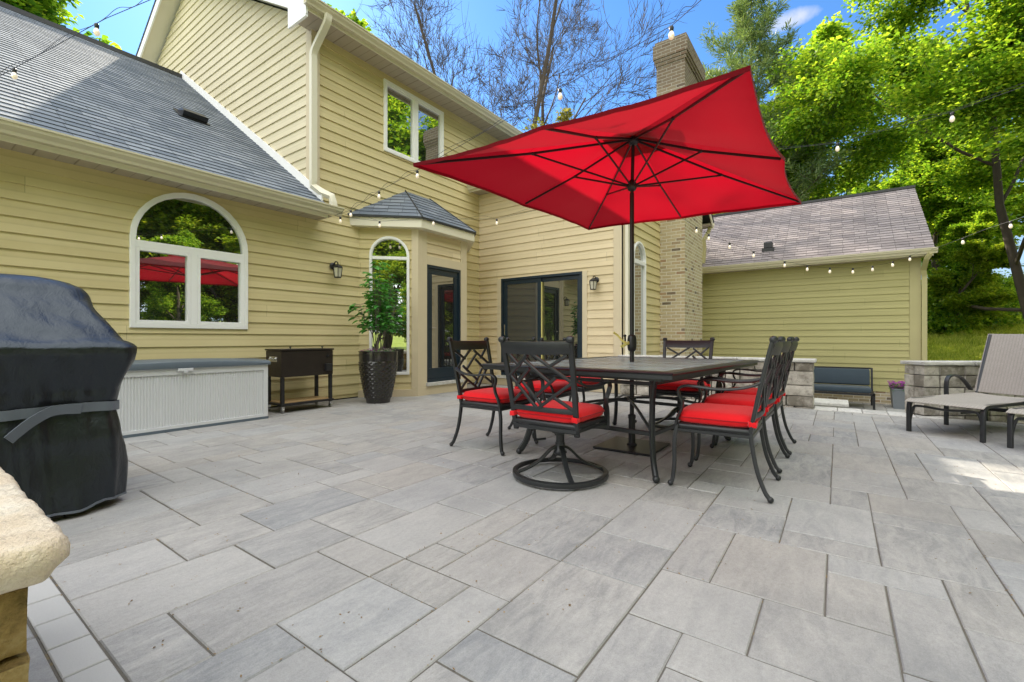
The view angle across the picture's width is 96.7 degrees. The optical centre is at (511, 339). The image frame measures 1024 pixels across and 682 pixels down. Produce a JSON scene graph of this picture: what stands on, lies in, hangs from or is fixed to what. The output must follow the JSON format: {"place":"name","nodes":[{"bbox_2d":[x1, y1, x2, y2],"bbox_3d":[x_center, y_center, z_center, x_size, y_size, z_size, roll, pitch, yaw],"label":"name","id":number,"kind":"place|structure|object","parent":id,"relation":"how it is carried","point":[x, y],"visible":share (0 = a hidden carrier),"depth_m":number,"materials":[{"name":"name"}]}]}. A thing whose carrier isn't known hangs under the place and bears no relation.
{"place":"outdoors","nodes":[
{"label":"outdoors","id":0,"kind":"place"},
{"bbox_2d":[361,348,393,350],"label":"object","id":1,"kind":"object","parent":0,"point":[378,350],"visible":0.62,"depth_m":6.97,"materials":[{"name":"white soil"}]},
{"bbox_2d":[27,383,1023,681],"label":"patio","id":2,"kind":"structure","parent":0,"point":[571,610],"depth_m":2.06,"materials":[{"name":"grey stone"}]},
{"bbox_2d":[0,467,70,681],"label":"stone pillar","id":3,"kind":"structure","parent":2,"relation":"on","point":[35,544],"depth_m":0.87,"materials":[{"name":"stone"}]},
{"bbox_2d":[0,273,136,516],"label":"covered grill","id":4,"kind":"object","parent":2,"relation":"on","point":[68,353],"visible":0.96,"depth_m":2.48,"materials":[{"name":"fabric"}]},
{"bbox_2d":[27,577,124,681],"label":"paver border","id":5,"kind":"object","parent":2,"relation":"on","point":[74,651],"visible":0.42,"depth_m":1.47,"materials":[{"name":"grey stone"}]},
{"bbox_2d":[117,358,270,437],"bbox_3d":[-3.783,0.595,5.026,0.736,0.751,1.850,0,0,36],"label":"deck box","id":6,"kind":"object","parent":2,"relation":"on","point":[156,396],"visible":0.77,"depth_m":4.91,"materials":[{"name":"white plastic"}]},
{"bbox_2d":[265,346,333,412],"bbox_3d":[-2.934,0.533,6.301,0.467,0.872,0.793,0,0,36],"label":"patio cooler","id":7,"kind":"object","parent":2,"relation":"on","point":[293,362],"visible":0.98,"depth_m":6.14,"materials":[{"name":"brown metal"}]},
{"bbox_2d":[358,350,397,403],"bbox_3d":[-2.054,0.576,6.992,0.597,0.789,0.597,0,0,36],"label":"tall planter","id":8,"kind":"object","parent":2,"relation":"on","point":[378,371],"visible":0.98,"depth_m":6.78,"materials":[{"name":"ceramic"}]},
{"bbox_2d":[348,262,403,350],"bbox_3d":[-2.062,-0.480,6.930,0.807,1.424,0.673,0,0,-29],"label":"potted shrub","id":9,"kind":"object","parent":8,"relation":"on","point":[378,316],"visible":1,"depth_m":6.91,"materials":[{"name":"green plant"}]},
{"bbox_2d":[447,337,538,455],"bbox_3d":[-0.171,0.474,4.169,0.640,0.989,0.615,0,0,36],"label":"armchair","id":10,"kind":"object","parent":2,"relation":"on","point":[493,398],"visible":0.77,"depth_m":4.08,"materials":[{"name":"metal"}]},
{"bbox_2d":[506,337,578,435],"bbox_3d":[0.346,0.474,4.942,0.640,0.989,0.615,0,0,35],"label":"armchair","id":11,"kind":"object","parent":2,"relation":"on","point":[554,387],"visible":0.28,"depth_m":4.79,"materials":[{"name":"metal"}]},
{"bbox_2d":[498,336,611,488],"bbox_3d":[0.336,0.468,3.218,0.678,0.976,0.694,0,0,37],"label":"swivel chair","id":12,"kind":"object","parent":2,"relation":"on","point":[558,417],"visible":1,"depth_m":3.04,"materials":[{"name":"metal"}]},
{"bbox_2d":[540,337,604,415],"bbox_3d":[0.755,0.474,5.548,0.640,0.989,0.615,0,0,38],"label":"armchair","id":13,"kind":"object","parent":2,"relation":"on","point":[582,389],"visible":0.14,"depth_m":5.46,"materials":[{"name":"metal"}]},
{"bbox_2d":[413,65,801,456],"bbox_3d":[1.086,-0.502,4.107,2.415,2.936,3.070,0,0,36],"label":"patio umbrella","id":14,"kind":"object","parent":2,"relation":"on","point":[706,147],"visible":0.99,"depth_m":4.06,"materials":[{"name":"red fabric"}]},
{"bbox_2d":[481,356,758,482],"bbox_3d":[1.063,0.587,4.097,1.624,0.769,2.174,0,0,41],"label":"patio table","id":15,"kind":"object","parent":2,"relation":"on","point":[655,371],"visible":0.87,"depth_m":3.49,"materials":[{"name":"metal"}]},
{"bbox_2d":[648,337,714,429],"bbox_3d":[1.865,0.468,5.045,0.678,0.976,0.694,0,0,36],"label":"swivel chair","id":16,"kind":"object","parent":2,"relation":"on","point":[668,389],"visible":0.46,"depth_m":5.06,"materials":[{"name":"metal"}]},
{"bbox_2d":[668,336,784,502],"bbox_3d":[1.447,0.474,3.060,0.640,0.989,0.615,0,0,35],"label":"armchair","id":17,"kind":"object","parent":2,"relation":"on","point":[740,421],"visible":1,"depth_m":2.88,"materials":[{"name":"metal"}]},
{"bbox_2d":[694,336,792,472],"bbox_3d":[1.863,0.474,3.659,0.640,0.989,0.615,0,0,37],"label":"armchair","id":18,"kind":"object","parent":2,"relation":"on","point":[733,399],"visible":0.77,"depth_m":3.53,"materials":[{"name":"metal"}]},
{"bbox_2d":[714,337,799,454],"bbox_3d":[2.244,0.474,4.173,0.640,0.989,0.615,0,0,36],"label":"armchair","id":19,"kind":"object","parent":2,"relation":"on","point":[781,393],"visible":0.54,"depth_m":3.98,"materials":[{"name":"metal"}]},
{"bbox_2d":[905,334,1023,442],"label":"chaise lounge","id":20,"kind":"object","parent":2,"relation":"on","point":[1001,369],"visible":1,"depth_m":5.14,"materials":[{"name":"fabric"}]},
{"bbox_2d":[1006,407,1023,447],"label":"chaise lounge","id":21,"kind":"object","parent":2,"relation":"on","point":[1011,422],"visible":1,"depth_m":4.04,"materials":[{"name":"metal"}]},
{"bbox_2d":[57,0,1023,277],"label":"sky","id":22,"kind":"structure","parent":0,"point":[126,28],"materials":[{"name":"blue"}]},
{"bbox_2d":[846,402,904,411],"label":"terrace","id":23,"kind":"structure","parent":0,"point":[868,406],"depth_m":9.92,"materials":[{"name":"stone"}]},
{"bbox_2d":[618,355,816,408],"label":"stone wall","id":24,"kind":"structure","parent":23,"relation":"on","point":[799,390],"depth_m":6.49,"materials":[{"name":"grey stone"}]},
{"bbox_2d":[814,398,848,408],"bbox_3d":[5.963,1.340,8.553,0.580,0.360,0.730,0,0,36],"label":"stone step","id":25,"kind":"object","parent":23,"relation":"on","point":[837,403],"visible":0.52,"depth_m":8.33,"materials":[{"name":"grey stone"}]},
{"bbox_2d":[814,366,874,409],"bbox_3d":[7.251,1.064,10.335,1.520,0.844,0.850,0,0,36],"label":"garden bench","id":26,"kind":"object","parent":23,"relation":"on","point":[831,378],"visible":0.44,"depth_m":10.22,"materials":[{"name":"fabric"}]},
{"bbox_2d":[814,406,943,419],"bbox_3d":[4.802,1.239,6.032,1.326,0.562,0.460,0,0,36],"label":"step coping","id":27,"kind":"object","parent":23,"relation":"on","point":[874,412],"visible":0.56,"depth_m":5.94,"materials":[{"name":"stone"}]},
{"bbox_2d":[888,380,906,408],"bbox_3d":[8.485,1.200,9.797,0.675,0.580,0.605,0,0,36],"label":"flower box","id":28,"kind":"object","parent":23,"relation":"on","point":[897,393],"visible":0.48,"depth_m":9.72,"materials":[{"name":"grey plant"}]},
{"bbox_2d":[900,360,1023,422],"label":"stone wall","id":29,"kind":"structure","parent":23,"relation":"on","point":[924,378],"depth_m":5.64,"materials":[{"name":"grey stone"}]},
{"bbox_3d":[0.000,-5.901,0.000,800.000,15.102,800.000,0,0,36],"label":"lawn","id":30,"kind":"structure","parent":0,"visible":0},
{"bbox_2d":[0,0,121,49],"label":"woodland tree","id":31,"kind":"object","parent":30,"relation":"on","point":[51,10],"visible":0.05,"depth_m":19.48,"materials":[{"name":"green plant"}]},
{"bbox_2d":[326,3,372,33],"bbox_3d":[-9.887,-7.945,22.760,7.723,19.037,11.208,0,0,-26],"label":"woodland tree","id":32,"kind":"object","parent":30,"relation":"on","point":[362,23],"depth_m":22.10,"materials":[{"name":"green plant"}]},
{"bbox_2d":[344,0,523,116],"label":"bare tree","id":33,"kind":"object","parent":30,"relation":"on","point":[423,29],"visible":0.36,"depth_m":19.33,"materials":[{"name":"brown plant"}]},
{"bbox_2d":[0,0,937,406],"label":"house","id":34,"kind":"structure","parent":30,"relation":"on","point":[192,178],"depth_m":7.72,"materials":[{"name":"beige"}]},
{"bbox_2d":[129,193,247,328],"bbox_3d":[-3.949,-0.960,5.638,0.075,1.660,1.260,0,0,36],"label":"window","id":35,"kind":"structure","parent":34,"relation":"in","point":[188,255],"depth_m":5.58,"materials":[{"name":"glass"}]},
{"bbox_2d":[330,261,342,277],"bbox_3d":[-2.742,-1.088,7.112,0.204,0.265,0.160,0,0,36],"label":"wall lantern","id":36,"kind":"object","parent":34,"relation":"attached to","point":[337,268],"depth_m":7.06,"materials":[{"name":"black paint"}]},
{"bbox_2d":[369,236,408,374],"bbox_3d":[-2.063,-0.564,7.671,0.655,2.328,0.075,0,0,-9],"label":"window","id":37,"kind":"structure","parent":34,"relation":"in","point":[391,250],"depth_m":7.69,"materials":[{"name":"white plastic"}]},
{"bbox_2d":[383,78,443,162],"bbox_3d":[-1.833,-3.940,8.593,0.075,1.260,1.480,0,0,36],"label":"window","id":38,"kind":"structure","parent":34,"relation":"in","point":[413,128],"depth_m":8.50,"materials":[{"name":"glass"}]},
{"bbox_2d":[338,208,534,227],"bbox_3d":[-0.303,-2.117,7.228,4.673,0.868,0.098,0,0,-12],"label":"string light","id":39,"kind":"object","parent":34,"relation":"hanging from","point":[379,224],"visible":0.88,"depth_m":6.96,"materials":[{"name":"white glass"}]},
{"bbox_2d":[427,264,460,382],"bbox_3d":[-1.243,-0.273,8.272,0.118,2.055,0.871,0,0,36],"label":"door","id":40,"kind":"structure","parent":34,"relation":"in","point":[443,284],"depth_m":8.27,"materials":[{"name":"black glass"}]},
{"bbox_2d":[337,0,700,216],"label":"string light","id":41,"kind":"object","parent":34,"relation":"hanging from","point":[670,36],"visible":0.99,"depth_m":3.82,"materials":[{"name":"black paint"}]},
{"bbox_2d":[501,271,581,375],"bbox_3d":[0.575,-0.260,9.230,1.926,2.060,0.100,0,0,36],"label":"sliding door","id":42,"kind":"structure","parent":34,"relation":"in","point":[549,306],"depth_m":9.20,"materials":[{"name":"grey"}]},
{"bbox_2d":[589,276,598,289],"bbox_3d":[1.508,-1.038,8.377,0.160,0.265,0.204,0,0,36],"label":"wall lantern","id":43,"kind":"object","parent":34,"relation":"attached to","point":[593,281],"depth_m":8.31,"materials":[{"name":"black paint"}]},
{"bbox_2d":[634,241,645,354],"bbox_3d":[2.455,-0.670,8.831,0.075,2.440,0.680,0,0,36],"label":"window","id":44,"kind":"structure","parent":34,"relation":"in","point":[639,250],"depth_m":8.91,"materials":[{"name":"white plastic"}]},
{"bbox_2d":[684,219,910,273],"bbox_3d":[5.366,-1.935,8.854,7.008,1.194,0.297,0,0,-17],"label":"string light","id":45,"kind":"object","parent":34,"relation":"hanging from","point":[807,269],"visible":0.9,"depth_m":9.09,"materials":[{"name":"white glass"}]},
{"bbox_2d":[932,217,1021,249],"bbox_3d":[7.964,-2.154,4.735,0.185,0.657,10.064,0,0,10],"label":"string light","id":46,"kind":"object","parent":34,"relation":"hanging from","point":[1009,226],"visible":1,"depth_m":8.18,"materials":[{"name":"black paint"}]},
{"bbox_2d":[451,0,616,131],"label":"bare tree","id":47,"kind":"object","parent":30,"relation":"on","point":[572,26],"visible":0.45,"depth_m":23.34,"materials":[{"name":"brown plant"}]},
{"bbox_2d":[522,107,573,129],"bbox_3d":[2.301,-3.493,18.065,2.043,10.151,4.542,0,0,36],"label":"young tree","id":48,"kind":"object","parent":30,"relation":"on","point":[566,115],"visible":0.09,"depth_m":16.67,"materials":[{"name":"green plant"}]},
{"bbox_2d":[451,0,697,128],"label":"bare tree","id":49,"kind":"object","parent":30,"relation":"on","point":[542,75],"visible":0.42,"depth_m":19.35,"materials":[{"name":"brown plant"}]},
{"bbox_2d":[696,0,864,213],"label":"pine tree","id":50,"kind":"object","parent":30,"relation":"on","point":[749,35],"visible":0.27,"depth_m":20.66,"materials":[{"name":"green plant"}]},
{"bbox_2d":[796,160,840,199],"bbox_3d":[15.039,-5.053,27.065,6.680,9.495,8.537,0,0,-25],"label":"woodland tree","id":51,"kind":"object","parent":30,"relation":"on","point":[816,197],"depth_m":24.84,"materials":[{"name":"green plant"}]},
{"bbox_2d":[766,11,894,195],"bbox_3d":[21.715,-12.132,33.084,12.453,21.152,8.581,0,0,-40],"label":"woodland tree","id":52,"kind":"object","parent":30,"relation":"on","point":[833,32],"visible":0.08,"depth_m":31.49,"materials":[{"name":"green plant"}]},
{"bbox_2d":[760,0,1023,328],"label":"maple tree","id":53,"kind":"object","parent":30,"relation":"on","point":[908,76],"visible":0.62,"depth_m":16.95,"materials":[{"name":"green plant"}]},
{"bbox_2d":[921,199,951,275],"bbox_3d":[25.546,-4.950,27.189,3.604,8.884,5.230,0,0,-4],"label":"woodland tree","id":54,"kind":"object","parent":30,"relation":"on","point":[929,267],"depth_m":27.67,"materials":[{"name":"green plant"}]},
{"bbox_2d":[877,123,1023,274],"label":"woodland tree","id":55,"kind":"object","parent":30,"relation":"on","point":[941,214],"visible":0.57,"depth_m":22.90,"materials":[{"name":"green plant"}]},
{"bbox_2d":[891,106,1023,189],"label":"woodland tree","id":56,"kind":"object","parent":30,"relation":"on","point":[930,115],"visible":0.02,"depth_m":33.43,"materials":[{"name":"green plant"}]},
{"bbox_2d":[922,240,1019,307],"bbox_3d":[21.946,-2.269,21.320,4.544,5.054,3.555,0,0,4],"label":"woodland tree","id":57,"kind":"object","parent":30,"relation":"on","point":[940,253],"visible":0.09,"depth_m":21.76,"materials":[{"name":"green plant"}]},
{"bbox_2d":[920,118,1023,247],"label":"woodland tree","id":58,"kind":"object","parent":30,"relation":"on","point":[1011,210],"visible":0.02,"depth_m":24.64,"materials":[{"name":"green plant"}]},
{"bbox_2d":[923,73,1023,244],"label":"woodland tree","id":59,"kind":"object","parent":30,"relation":"on","point":[1020,190],"visible":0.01,"depth_m":28.87,"materials":[{"name":"green plant"}]},
{"bbox_2d":[927,239,1023,332],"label":"woodland tree","id":60,"kind":"object","parent":30,"relation":"on","point":[991,294],"visible":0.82,"depth_m":18.77,"materials":[{"name":"green plant"}]},
{"bbox_2d":[927,315,1023,360],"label":"grass","id":61,"kind":"structure","parent":30,"relation":"on","point":[960,346],"depth_m":17.48,"materials":[{"name":"green plant"}]},
{"bbox_2d":[927,270,1023,334],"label":"undergrowth","id":62,"kind":"object","parent":30,"relation":"on","point":[936,323],"visible":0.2,"depth_m":19.67,"materials":[{"name":"green plant"}]},
{"bbox_2d":[940,209,1014,293],"bbox_3d":[20.861,-2.681,20.546,3.736,6.346,2.574,0,0,-34],"label":"woodland tree","id":63,"kind":"object","parent":30,"relation":"on","point":[985,220],"visible":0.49,"depth_m":20.30,"materials":[{"name":"green plant"}]},
{"bbox_3d":[3.999,-1.020,0.089,0.110,3.980,0.110,0,0,36],"label":"light post","id":64,"kind":"object","parent":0,"visible":0},
{"bbox_2d":[0,0,149,79],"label":"string light","id":65,"kind":"object","parent":64,"relation":"hanging from","point":[96,31],"visible":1,"depth_m":3.63,"materials":[{"name":"black paint"}]},
{"bbox_3d":[7.207,-0.820,-0.240,0.110,3.580,0.110,0,0,36],"label":"light post","id":66,"kind":"object","parent":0,"visible":0},
{"bbox_2d":[778,83,1023,151],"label":"string light","id":67,"kind":"object","parent":66,"relation":"hanging from","point":[951,119],"visible":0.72,"depth_m":4.54,"materials":[{"name":"black paint"}]}
]}

